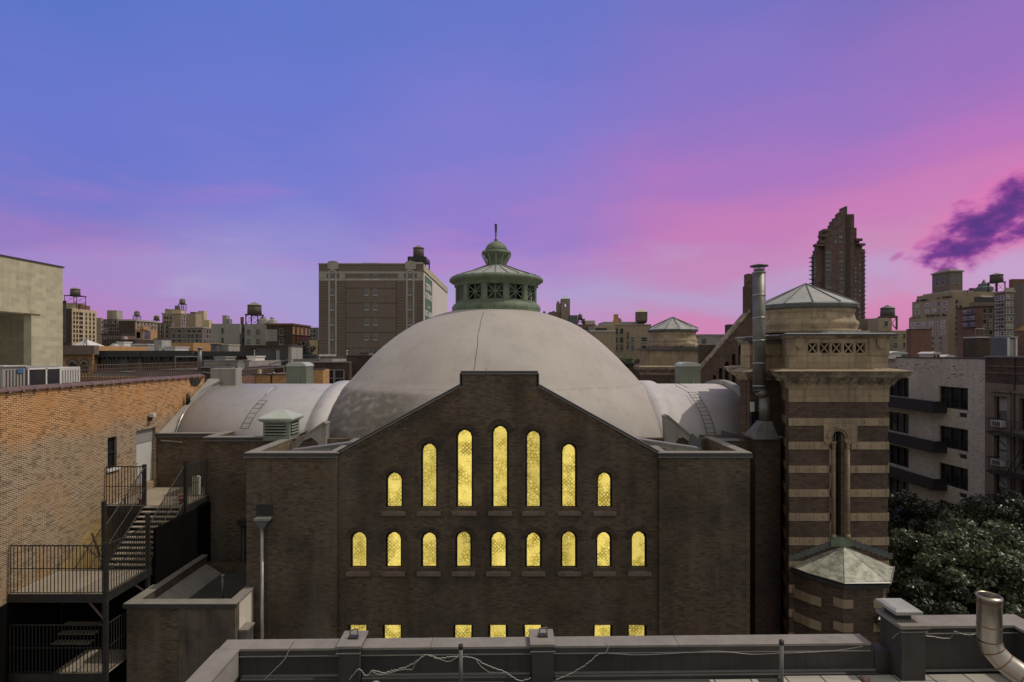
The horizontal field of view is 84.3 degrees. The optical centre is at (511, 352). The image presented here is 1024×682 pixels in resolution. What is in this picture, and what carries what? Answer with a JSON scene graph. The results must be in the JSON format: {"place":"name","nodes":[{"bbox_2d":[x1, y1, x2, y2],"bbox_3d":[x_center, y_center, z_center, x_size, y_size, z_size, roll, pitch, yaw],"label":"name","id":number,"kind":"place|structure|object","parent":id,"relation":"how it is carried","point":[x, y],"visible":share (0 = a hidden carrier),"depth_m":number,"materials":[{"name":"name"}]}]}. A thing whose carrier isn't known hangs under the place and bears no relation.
{"place":"outdoors","nodes":[
{"label":"outdoors","id":0,"kind":"place"},
{"bbox_2d":[66,303,96,344],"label":"apartment block","id":1,"kind":"structure","parent":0,"point":[80,323],"depth_m":355.89,"materials":[{"name":"beige brick"}]},
{"bbox_2d":[63,345,146,375],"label":"row house","id":2,"kind":"structure","parent":0,"point":[76,355],"depth_m":60.00,"materials":[{"name":"orange brick"}]},
{"bbox_2d":[103,310,122,332],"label":"apartment block","id":3,"kind":"structure","parent":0,"point":[111,323],"depth_m":380.00,"materials":[{"name":"concrete"}]},
{"bbox_2d":[100,333,134,344],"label":"row building","id":4,"kind":"structure","parent":0,"point":[115,336],"depth_m":240.00,"materials":[{"name":"red brick"}]},
{"bbox_2d":[94,351,141,371],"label":"row house","id":5,"kind":"structure","parent":0,"point":[118,357],"depth_m":60.73,"materials":[{"name":"grey"}]},
{"bbox_2d":[102,339,152,345],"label":"row building","id":6,"kind":"structure","parent":0,"point":[107,342],"depth_m":170.00,"materials":[{"name":"brown brick"}]},
{"bbox_2d":[118,319,158,333],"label":"apartment block","id":7,"kind":"structure","parent":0,"point":[128,326],"depth_m":329.70,"materials":[{"name":"beige brick"}]},
{"bbox_2d":[135,326,156,339],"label":"row building","id":8,"kind":"structure","parent":0,"point":[144,333],"depth_m":201.03,"materials":[{"name":"orange brick"}]},
{"bbox_2d":[157,323,174,338],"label":"apartment block","id":9,"kind":"structure","parent":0,"point":[163,330],"depth_m":360.00,"materials":[{"name":"brick"}]},
{"bbox_2d":[139,351,196,369],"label":"row house","id":10,"kind":"structure","parent":0,"point":[167,358],"depth_m":60.93,"materials":[{"name":"grey brick"}]},
{"bbox_2d":[169,327,210,342],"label":"apartment block","id":11,"kind":"structure","parent":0,"point":[190,334],"depth_m":249.98,"materials":[{"name":"brick"}]},
{"bbox_2d":[186,314,201,326],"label":"apartment block","id":12,"kind":"structure","parent":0,"point":[193,320],"depth_m":390.00,"materials":[{"name":"beige brick"}]},
{"bbox_2d":[171,343,220,350],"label":"row building","id":13,"kind":"structure","parent":0,"point":[205,346],"depth_m":150.48,"materials":[{"name":"orange brick"}]},
{"bbox_2d":[195,351,256,366],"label":"row house","id":14,"kind":"structure","parent":0,"point":[209,355],"depth_m":60.90,"materials":[{"name":"grey concrete"}]},
{"bbox_2d":[211,315,244,350],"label":"loft building","id":15,"kind":"structure","parent":0,"point":[226,331],"depth_m":175.00,"materials":[{"name":"grey paint"}]},
{"bbox_2d":[245,324,265,350],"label":"loft building","id":16,"kind":"structure","parent":0,"point":[255,336],"depth_m":174.00,"materials":[{"name":"grey paint"}]},
{"bbox_2d":[245,302,263,323],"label":"water tower","id":17,"kind":"structure","parent":16,"relation":"on","point":[254,308],"depth_m":176.40,"materials":[{"name":"brown wood"}]},
{"bbox_2d":[265,323,310,350],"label":"loft building","id":18,"kind":"structure","parent":0,"point":[277,334],"depth_m":165.00,"materials":[{"name":"brown brick"}]},
{"bbox_2d":[318,261,447,358],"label":"warehouse","id":19,"kind":"structure","parent":0,"point":[373,308],"depth_m":150.00,"materials":[{"name":"brick"}]},
{"bbox_2d":[0,0,1023,333],"label":"sky","id":20,"kind":"structure","parent":0,"point":[628,157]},
{"bbox_2d":[548,296,569,320],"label":"stone church","id":21,"kind":"structure","parent":0,"point":[562,312],"depth_m":328.00,"materials":[{"name":"stone"}]},
{"bbox_2d":[589,325,615,355],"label":"apartment house","id":22,"kind":"structure","parent":0,"point":[605,335],"depth_m":91.00,"materials":[{"name":"beige brick"}]},
{"bbox_2d":[598,314,650,358],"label":"apartment house","id":23,"kind":"structure","parent":0,"point":[631,337],"depth_m":95.00,"materials":[{"name":"beige brick"}]},
{"bbox_2d":[633,317,698,383],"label":"church tower","id":24,"kind":"structure","parent":0,"point":[672,341],"depth_m":53.00,"materials":[{"name":"stone"}]},
{"bbox_2d":[696,334,723,344],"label":"apartment house","id":25,"kind":"structure","parent":0,"point":[708,339],"depth_m":85.00,"materials":[{"name":"grey paint"}]},
{"bbox_2d":[809,206,865,318],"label":"skyscraper","id":26,"kind":"structure","parent":0,"point":[837,261],"depth_m":420.00,"materials":[{"name":"brick"}]},
{"bbox_2d":[868,318,891,332],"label":"apartment house","id":27,"kind":"structure","parent":0,"point":[876,325],"depth_m":105.00,"materials":[{"name":"beige brick"}]},
{"bbox_2d":[880,330,906,353],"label":"apartment house","id":28,"kind":"structure","parent":0,"point":[898,342],"depth_m":100.00,"materials":[{"name":"beige brick"}]},
{"bbox_2d":[878,305,897,329],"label":"water tower","id":29,"kind":"structure","parent":28,"relation":"on","point":[887,311],"depth_m":112.18,"materials":[{"name":"wood"}]},
{"bbox_2d":[906,329,931,356],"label":"brick block","id":30,"kind":"structure","parent":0,"point":[918,340],"depth_m":92.00,"materials":[{"name":"brick"}]},
{"bbox_2d":[888,357,985,551],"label":"apartment house","id":31,"kind":"structure","parent":0,"point":[936,428],"depth_m":42.26,"materials":[{"name":"white brick"}]},
{"bbox_2d":[890,378,908,397],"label":"window","id":32,"kind":"structure","parent":31,"relation":"in","point":[900,388],"depth_m":46.86,"materials":[{"name":"black glass"}]},
{"bbox_2d":[890,411,908,433],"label":"window","id":33,"kind":"structure","parent":31,"relation":"in","point":[899,422],"depth_m":47.10,"materials":[{"name":"black glass"}]},
{"bbox_2d":[890,444,908,467],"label":"window","id":34,"kind":"structure","parent":31,"relation":"in","point":[899,455],"depth_m":47.10,"materials":[{"name":"black glass"}]},
{"bbox_2d":[890,477,908,497],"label":"window","id":35,"kind":"structure","parent":31,"relation":"in","point":[895,484],"depth_m":47.24,"materials":[{"name":"black glass"}]},
{"bbox_2d":[941,386,967,409],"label":"window","id":36,"kind":"structure","parent":31,"relation":"in","point":[956,397],"depth_m":41.15,"materials":[{"name":"black glass"}]},
{"bbox_2d":[941,425,967,451],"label":"window","id":37,"kind":"structure","parent":31,"relation":"in","point":[956,438],"depth_m":41.15,"materials":[{"name":"black glass"}]},
{"bbox_2d":[941,463,967,490],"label":"window","id":38,"kind":"structure","parent":31,"relation":"in","point":[957,477],"depth_m":41.15,"materials":[{"name":"black glass"}]},
{"bbox_2d":[963,328,989,357],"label":"brick bulkhead","id":39,"kind":"object","parent":31,"relation":"on","point":[976,347],"visible":0.93,"depth_m":44.00,"materials":[{"name":"brown brick"}]},
{"bbox_2d":[989,336,1018,355],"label":"roof pavilion","id":40,"kind":"structure","parent":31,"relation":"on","point":[1002,345],"depth_m":40.33,"materials":[{"name":"grey paint"}]},
{"bbox_2d":[956,306,993,356],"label":"apartment block","id":41,"kind":"structure","parent":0,"point":[970,319],"depth_m":232.93,"materials":[{"name":"red brick"}]},
{"bbox_2d":[966,291,994,306],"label":"apartment block","id":42,"kind":"structure","parent":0,"point":[980,298],"depth_m":279.90,"materials":[{"name":"beige brick"}]},
{"bbox_2d":[984,356,1023,602],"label":"brownstone house","id":43,"kind":"structure","parent":0,"point":[1004,388],"depth_m":36.73,"materials":[{"name":"brown brick"}]},
{"bbox_2d":[988,389,1011,430],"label":"window","id":44,"kind":"structure","parent":43,"relation":"in","point":[1004,400],"depth_m":36.90,"materials":[{"name":"black glass"}]},
{"bbox_2d":[989,427,1011,471],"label":"window","id":45,"kind":"structure","parent":43,"relation":"in","point":[1005,453],"depth_m":36.92,"materials":[{"name":"black glass"}]},
{"bbox_2d":[989,464,1011,496],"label":"window","id":46,"kind":"structure","parent":43,"relation":"in","point":[1006,480],"depth_m":37.10,"materials":[{"name":"black glass"}]},
{"bbox_2d":[986,417,1023,476],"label":"fire escape","id":47,"kind":"object","parent":43,"relation":"attached to","point":[1007,434],"visible":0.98,"depth_m":35.34,"materials":[{"name":"black metal"}]},
{"bbox_2d":[986,456,1023,497],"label":"fire escape","id":48,"kind":"object","parent":43,"relation":"attached to","point":[1015,476],"visible":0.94,"depth_m":35.73,"materials":[{"name":"black metal"}]},
{"bbox_2d":[1012,391,1023,432],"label":"window","id":49,"kind":"structure","parent":43,"relation":"in","point":[1019,395],"depth_m":35.54,"materials":[{"name":"brown glass"}]},
{"bbox_2d":[1012,431,1023,474],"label":"window","id":50,"kind":"structure","parent":43,"relation":"in","point":[1017,440],"depth_m":35.54,"materials":[{"name":"brown glass"}]},
{"bbox_2d":[1013,283,1023,355],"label":"apartment block","id":51,"kind":"structure","parent":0,"point":[1019,306],"depth_m":216.88,"materials":[{"name":"brick"}]},
{"bbox_3d":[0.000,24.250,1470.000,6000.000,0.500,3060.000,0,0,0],"label":"ground","id":52,"kind":"structure","parent":0,"visible":0},
{"bbox_2d":[0,459,210,681],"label":"fire stair","id":53,"kind":"object","parent":52,"relation":"on","point":[65,625],"visible":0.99,"depth_m":22.80,"materials":[{"name":"metal"}]},
{"bbox_2d":[0,372,285,606],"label":"brick building","id":54,"kind":"structure","parent":52,"relation":"on","point":[63,446],"depth_m":23.95,"materials":[{"name":"brick"}]},
{"bbox_2d":[0,365,26,386],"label":"air conditioner","id":55,"kind":"object","parent":54,"relation":"on","point":[12,375],"visible":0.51,"depth_m":22.09,"materials":[{"name":"grey paint"}]},
{"bbox_2d":[0,254,64,366],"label":"penthouse","id":56,"kind":"object","parent":54,"relation":"on","point":[31,312],"visible":0.68,"depth_m":26.88,"materials":[{"name":"beige paint"}]},
{"bbox_2d":[25,365,60,384],"bbox_3d":[-20.010,1.337,23.662,0.980,1.586,1.677,0,0,0],"label":"air conditioner","id":57,"kind":"object","parent":54,"relation":"on","point":[42,374],"visible":0.38,"depth_m":23.61,"materials":[{"name":"grey paint"}]},
{"bbox_2d":[61,367,79,382],"bbox_3d":[-20.135,1.382,25.239,0.930,1.496,1.170,0,0,0],"label":"air conditioner","id":58,"kind":"object","parent":54,"relation":"on","point":[70,374],"visible":0.32,"depth_m":25.23,"materials":[{"name":"grey paint"}]},
{"bbox_2d":[107,436,120,472],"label":"window","id":59,"kind":"structure","parent":54,"relation":"in","point":[111,440],"depth_m":26.50,"materials":[{"name":"black glass"}]},
{"bbox_2d":[81,362,200,381],"bbox_3d":[-21.600,1.355,33.830,0.056,1.479,10.866,0,0,0],"label":"roof railing","id":60,"kind":"object","parent":54,"relation":"on","point":[112,378],"visible":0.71,"depth_m":32.62,"materials":[{"name":"black metal"}]},
{"bbox_2d":[136,441,151,484],"bbox_3d":[-18.775,5.596,28.783,0.150,2.027,1.486,0,0,0],"label":"door","id":61,"kind":"structure","parent":54,"relation":"in","point":[143,450],"depth_m":28.92,"materials":[{"name":"paint"}]},
{"bbox_2d":[80,364,227,379],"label":"roof railing","id":62,"kind":"object","parent":54,"relation":"on","point":[157,370],"visible":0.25,"depth_m":40.11,"materials":[{"name":"black metal"}]},
{"bbox_2d":[161,309,185,326],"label":"apartment block","id":63,"kind":"structure","parent":52,"relation":"on","point":[177,317],"depth_m":400.00,"materials":[{"name":"beige brick"}]},
{"bbox_2d":[122,555,254,681],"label":"annex building","id":64,"kind":"structure","parent":52,"relation":"on","point":[186,622],"depth_m":21.80,"materials":[{"name":"concrete"}]},
{"bbox_2d":[199,366,274,378],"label":"row house","id":65,"kind":"structure","parent":52,"relation":"on","point":[245,372],"depth_m":46.80,"materials":[{"name":"brown brick"}]},
{"bbox_2d":[203,360,280,366],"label":"row house","id":66,"kind":"structure","parent":52,"relation":"on","point":[249,363],"depth_m":50.00,"materials":[{"name":"concrete"}]},
{"bbox_2d":[256,348,278,359],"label":"bulkhead","id":67,"kind":"object","parent":66,"relation":"on","point":[269,353],"visible":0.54,"depth_m":58.00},
{"bbox_2d":[259,365,313,372],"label":"row house","id":68,"kind":"structure","parent":52,"relation":"on","point":[278,370],"depth_m":52.00,"materials":[{"name":"brown brick"}]},
{"bbox_2d":[288,345,303,362],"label":"bulkhead","id":69,"kind":"object","parent":68,"relation":"on","point":[295,351],"visible":0.82,"depth_m":57.93,"materials":[{"name":"grey paint"}]},
{"bbox_2d":[313,368,328,383],"bbox_3d":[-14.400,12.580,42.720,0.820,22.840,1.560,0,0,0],"label":"row house","id":70,"kind":"structure","parent":52,"relation":"on","point":[320,375],"depth_m":42.00,"materials":[{"name":"orange brick"}]},
{"bbox_2d":[313,361,351,383],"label":"row house","id":71,"kind":"structure","parent":52,"relation":"on","point":[340,370],"depth_m":49.00,"materials":[{"name":"brown brick"}]},
{"bbox_2d":[346,355,372,377],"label":"row house","id":72,"kind":"structure","parent":52,"relation":"on","point":[358,362],"depth_m":50.00,"materials":[{"name":"brown brick"}]},
{"bbox_2d":[155,309,782,638],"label":"church","id":73,"kind":"structure","parent":52,"relation":"on","point":[487,473],"depth_m":23.50,"materials":[{"name":"brick"}]},
{"bbox_2d":[258,409,303,440],"bbox_3d":[-11.250,3.480,27.625,1.620,1.417,1.610,0,0,0],"label":"roof ventilator","id":74,"kind":"object","parent":73,"relation":"on","point":[278,424],"visible":1,"depth_m":27.00,"materials":[{"name":"white metal"}]},
{"bbox_2d":[345,526,371,575],"bbox_3d":[-6.379,8.221,23.560,1.138,2.044,0.360,0,0,0],"label":"window","id":75,"kind":"structure","parent":73,"relation":"in","point":[358,538],"depth_m":23.70,"materials":[{"name":"yellow"}]},
{"bbox_2d":[383,625,401,637],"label":"window","id":76,"kind":"structure","parent":73,"relation":"in","point":[389,631],"depth_m":23.70,"materials":[{"name":"yellow"}]},
{"bbox_2d":[380,526,406,575],"bbox_3d":[-4.924,8.221,23.560,1.116,2.044,0.360,0,0,0],"label":"window","id":77,"kind":"structure","parent":73,"relation":"in","point":[393,538],"depth_m":23.70,"materials":[{"name":"yellow"}]},
{"bbox_2d":[380,466,407,515],"bbox_3d":[-4.901,5.726,23.560,1.138,2.021,0.360,0,0,0],"label":"window","id":78,"kind":"structure","parent":73,"relation":"in","point":[394,480],"depth_m":23.70,"materials":[{"name":"yellow"}]},
{"bbox_2d":[416,437,441,515],"bbox_3d":[-3.447,5.122,23.560,1.116,3.230,0.360,0,0,0],"label":"window","id":79,"kind":"structure","parent":73,"relation":"in","point":[429,452],"depth_m":23.70,"materials":[{"name":"yellow glass"}]},
{"bbox_2d":[416,527,441,575],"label":"window","id":80,"kind":"structure","parent":73,"relation":"in","point":[429,542],"depth_m":23.70,"materials":[{"name":"yellow"}]},
{"bbox_2d":[453,625,472,637],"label":"window","id":81,"kind":"structure","parent":73,"relation":"in","point":[458,630],"depth_m":23.70,"materials":[{"name":"yellow"}]},
{"bbox_2d":[450,526,476,575],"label":"window","id":82,"kind":"structure","parent":73,"relation":"in","point":[463,539],"depth_m":23.70,"materials":[{"name":"yellow glass"}]},
{"bbox_2d":[451,423,477,515],"bbox_3d":[-1.970,4.831,23.560,1.138,3.812,0.360,0,0,0],"label":"window","id":83,"kind":"structure","parent":73,"relation":"in","point":[464,437],"depth_m":23.70,"materials":[{"name":"yellow glass"}]},
{"bbox_2d":[449,224,542,311],"bbox_3d":[-0.994,-5.120,36.000,5.945,6.148,5.945,0,0,0],"label":"lantern","id":84,"kind":"object","parent":73,"relation":"on","point":[496,281],"visible":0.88,"depth_m":34.01,"materials":[{"name":"green metal"}]},
{"bbox_2d":[462,284,529,299],"bbox_3d":[-0.994,-3.670,36.000,4.412,1.130,4.412,0,0,0],"label":"window glass","id":85,"kind":"structure","parent":84,"relation":"in","point":[492,285],"depth_m":34.03,"materials":[{"name":"glass"}]},
{"bbox_2d":[488,625,507,636],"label":"window","id":86,"kind":"structure","parent":73,"relation":"in","point":[493,630],"depth_m":23.70,"materials":[{"name":"yellow"}]},
{"bbox_2d":[485,526,511,575],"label":"window","id":87,"kind":"structure","parent":73,"relation":"in","point":[498,539],"depth_m":23.66,"materials":[{"name":"yellow glass"}]},
{"bbox_2d":[487,420,513,515],"bbox_3d":[-0.492,4.752,23.560,1.127,3.969,0.360,0,0,0],"label":"window","id":88,"kind":"structure","parent":73,"relation":"in","point":[500,433],"depth_m":23.70,"materials":[{"name":"yellow glass"}]},
{"bbox_2d":[520,424,546,515],"bbox_3d":[0.895,4.853,23.560,1.093,3.767,0.360,0,0,0],"label":"window","id":89,"kind":"structure","parent":73,"relation":"in","point":[533,438],"depth_m":23.70,"materials":[{"name":"yellow glass"}]},
{"bbox_2d":[520,527,546,575],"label":"window","id":90,"kind":"structure","parent":73,"relation":"in","point":[533,540],"depth_m":23.70,"materials":[{"name":"yellow"}]},
{"bbox_2d":[556,438,581,515],"bbox_3d":[2.372,5.133,23.560,1.093,3.208,0.360,0,0,0],"label":"window","id":91,"kind":"structure","parent":73,"relation":"in","point":[568,450],"depth_m":23.70,"materials":[{"name":"yellow glass"}]},
{"bbox_2d":[556,526,581,575],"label":"window","id":92,"kind":"structure","parent":73,"relation":"in","point":[568,538],"depth_m":23.70,"materials":[{"name":"yellow"}]},
{"bbox_2d":[593,625,611,635],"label":"window","id":93,"kind":"structure","parent":73,"relation":"in","point":[598,630],"depth_m":23.70,"materials":[{"name":"yellow"}]},
{"bbox_2d":[591,526,616,575],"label":"window","id":94,"kind":"structure","parent":73,"relation":"in","point":[603,539],"depth_m":23.70,"materials":[{"name":"yellow"}]},
{"bbox_2d":[592,466,617,515],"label":"window","id":95,"kind":"structure","parent":73,"relation":"in","point":[604,479],"depth_m":23.66,"materials":[{"name":"yellow"}]},
{"bbox_2d":[628,625,646,635],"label":"window","id":96,"kind":"structure","parent":73,"relation":"in","point":[633,630],"depth_m":23.70,"materials":[{"name":"yellow"}]},
{"bbox_2d":[626,526,652,575],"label":"window","id":97,"kind":"structure","parent":73,"relation":"in","point":[638,538],"depth_m":23.70,"materials":[{"name":"yellow"}]},
{"bbox_2d":[698,274,752,385],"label":"gable","id":98,"kind":"structure","parent":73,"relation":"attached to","point":[714,360],"depth_m":44.00,"materials":[{"name":"brick"}]},
{"bbox_2d":[743,264,779,439],"bbox_3d":[12.158,-0.078,27.617,1.262,8.440,1.366,0,0,0],"label":"exhaust flue","id":99,"kind":"object","parent":73,"relation":"on","point":[762,428],"visible":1,"depth_m":27.11,"materials":[{"name":"metal"}]},
{"bbox_2d":[186,609,1023,681],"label":"rooftop building","id":100,"kind":"structure","parent":52,"relation":"on","point":[910,652],"depth_m":9.58,"materials":[{"name":"concrete"}]},
{"bbox_2d":[779,639,783,681],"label":"pipe post","id":101,"kind":"object","parent":100,"relation":"on","point":[781,660],"visible":1,"depth_m":9.03,"materials":[{"name":"grey metal"}]},
{"bbox_2d":[875,598,922,618],"bbox_3d":[6.638,4.404,9.718,0.460,0.200,0.540,0,0,0],"label":"roof vent","id":102,"kind":"object","parent":100,"relation":"on","point":[897,608],"visible":1,"depth_m":9.60,"materials":[{"name":"metal"}]},
{"bbox_2d":[975,591,1023,681],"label":"exhaust duct","id":103,"kind":"object","parent":100,"relation":"on","point":[989,635],"visible":1,"depth_m":8.61,"materials":[{"name":"metal"}]},
{"bbox_2d":[724,283,914,643],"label":"church tower","id":104,"kind":"structure","parent":52,"relation":"on","point":[831,377],"depth_m":26.00,"materials":[{"name":"brick"}]},
{"bbox_2d":[888,527,944,600],"bbox_3d":[19.965,16.520,28.970,4.092,14.967,4.716,0,0,0],"label":"street tree","id":105,"kind":"object","parent":52,"relation":"on","point":[893,589],"visible":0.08,"depth_m":28.30,"materials":[{"name":"green plant"}]},
{"bbox_2d":[888,489,958,590],"bbox_3d":[26.204,16.492,37.123,5.882,15.024,5.746,0,0,-37],"label":"street tree","id":106,"kind":"object","parent":52,"relation":"on","point":[916,512],"visible":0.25,"depth_m":36.86,"materials":[{"name":"green plant"}]},
{"bbox_2d":[909,268,967,356],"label":"apartment block","id":107,"kind":"structure","parent":52,"relation":"on","point":[947,282],"depth_m":264.00,"materials":[{"name":"beige brick"}]},
{"bbox_2d":[874,575,1022,627],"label":"street tree","id":108,"kind":"object","parent":52,"relation":"on","point":[917,590],"visible":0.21,"depth_m":24.59,"materials":[{"name":"green plant"}]},
{"bbox_2d":[888,516,1023,618],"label":"street tree","id":109,"kind":"object","parent":52,"relation":"on","point":[976,547],"visible":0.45,"depth_m":25.66,"materials":[{"name":"green plant"}]},
{"bbox_2d":[924,500,1000,537],"bbox_3d":[26.933,16.369,32.743,4.958,15.269,4.207,0,0,20],"label":"street tree","id":110,"kind":"object","parent":52,"relation":"on","point":[944,515],"visible":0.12,"depth_m":33.27,"materials":[{"name":"green plant"}]},
{"bbox_2d":[953,489,1023,603],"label":"street tree","id":111,"kind":"object","parent":52,"relation":"on","point":[1009,509],"visible":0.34,"depth_m":32.38,"materials":[{"name":"green plant"}]},
{"bbox_2d":[955,519,1023,604],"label":"street tree","id":112,"kind":"object","parent":52,"relation":"on","point":[1006,534],"visible":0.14,"depth_m":27.31,"materials":[{"name":"green plant"}]},
{"bbox_2d":[992,288,1015,336],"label":"apartment block","id":113,"kind":"structure","parent":52,"relation":"on","point":[1004,313],"depth_m":200.48,"materials":[{"name":"brick"}]},
{"bbox_2d":[987,273,1005,292],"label":"water tower","id":114,"kind":"structure","parent":113,"relation":"on","point":[996,278],"depth_m":202.63,"materials":[{"name":"brown wood"}]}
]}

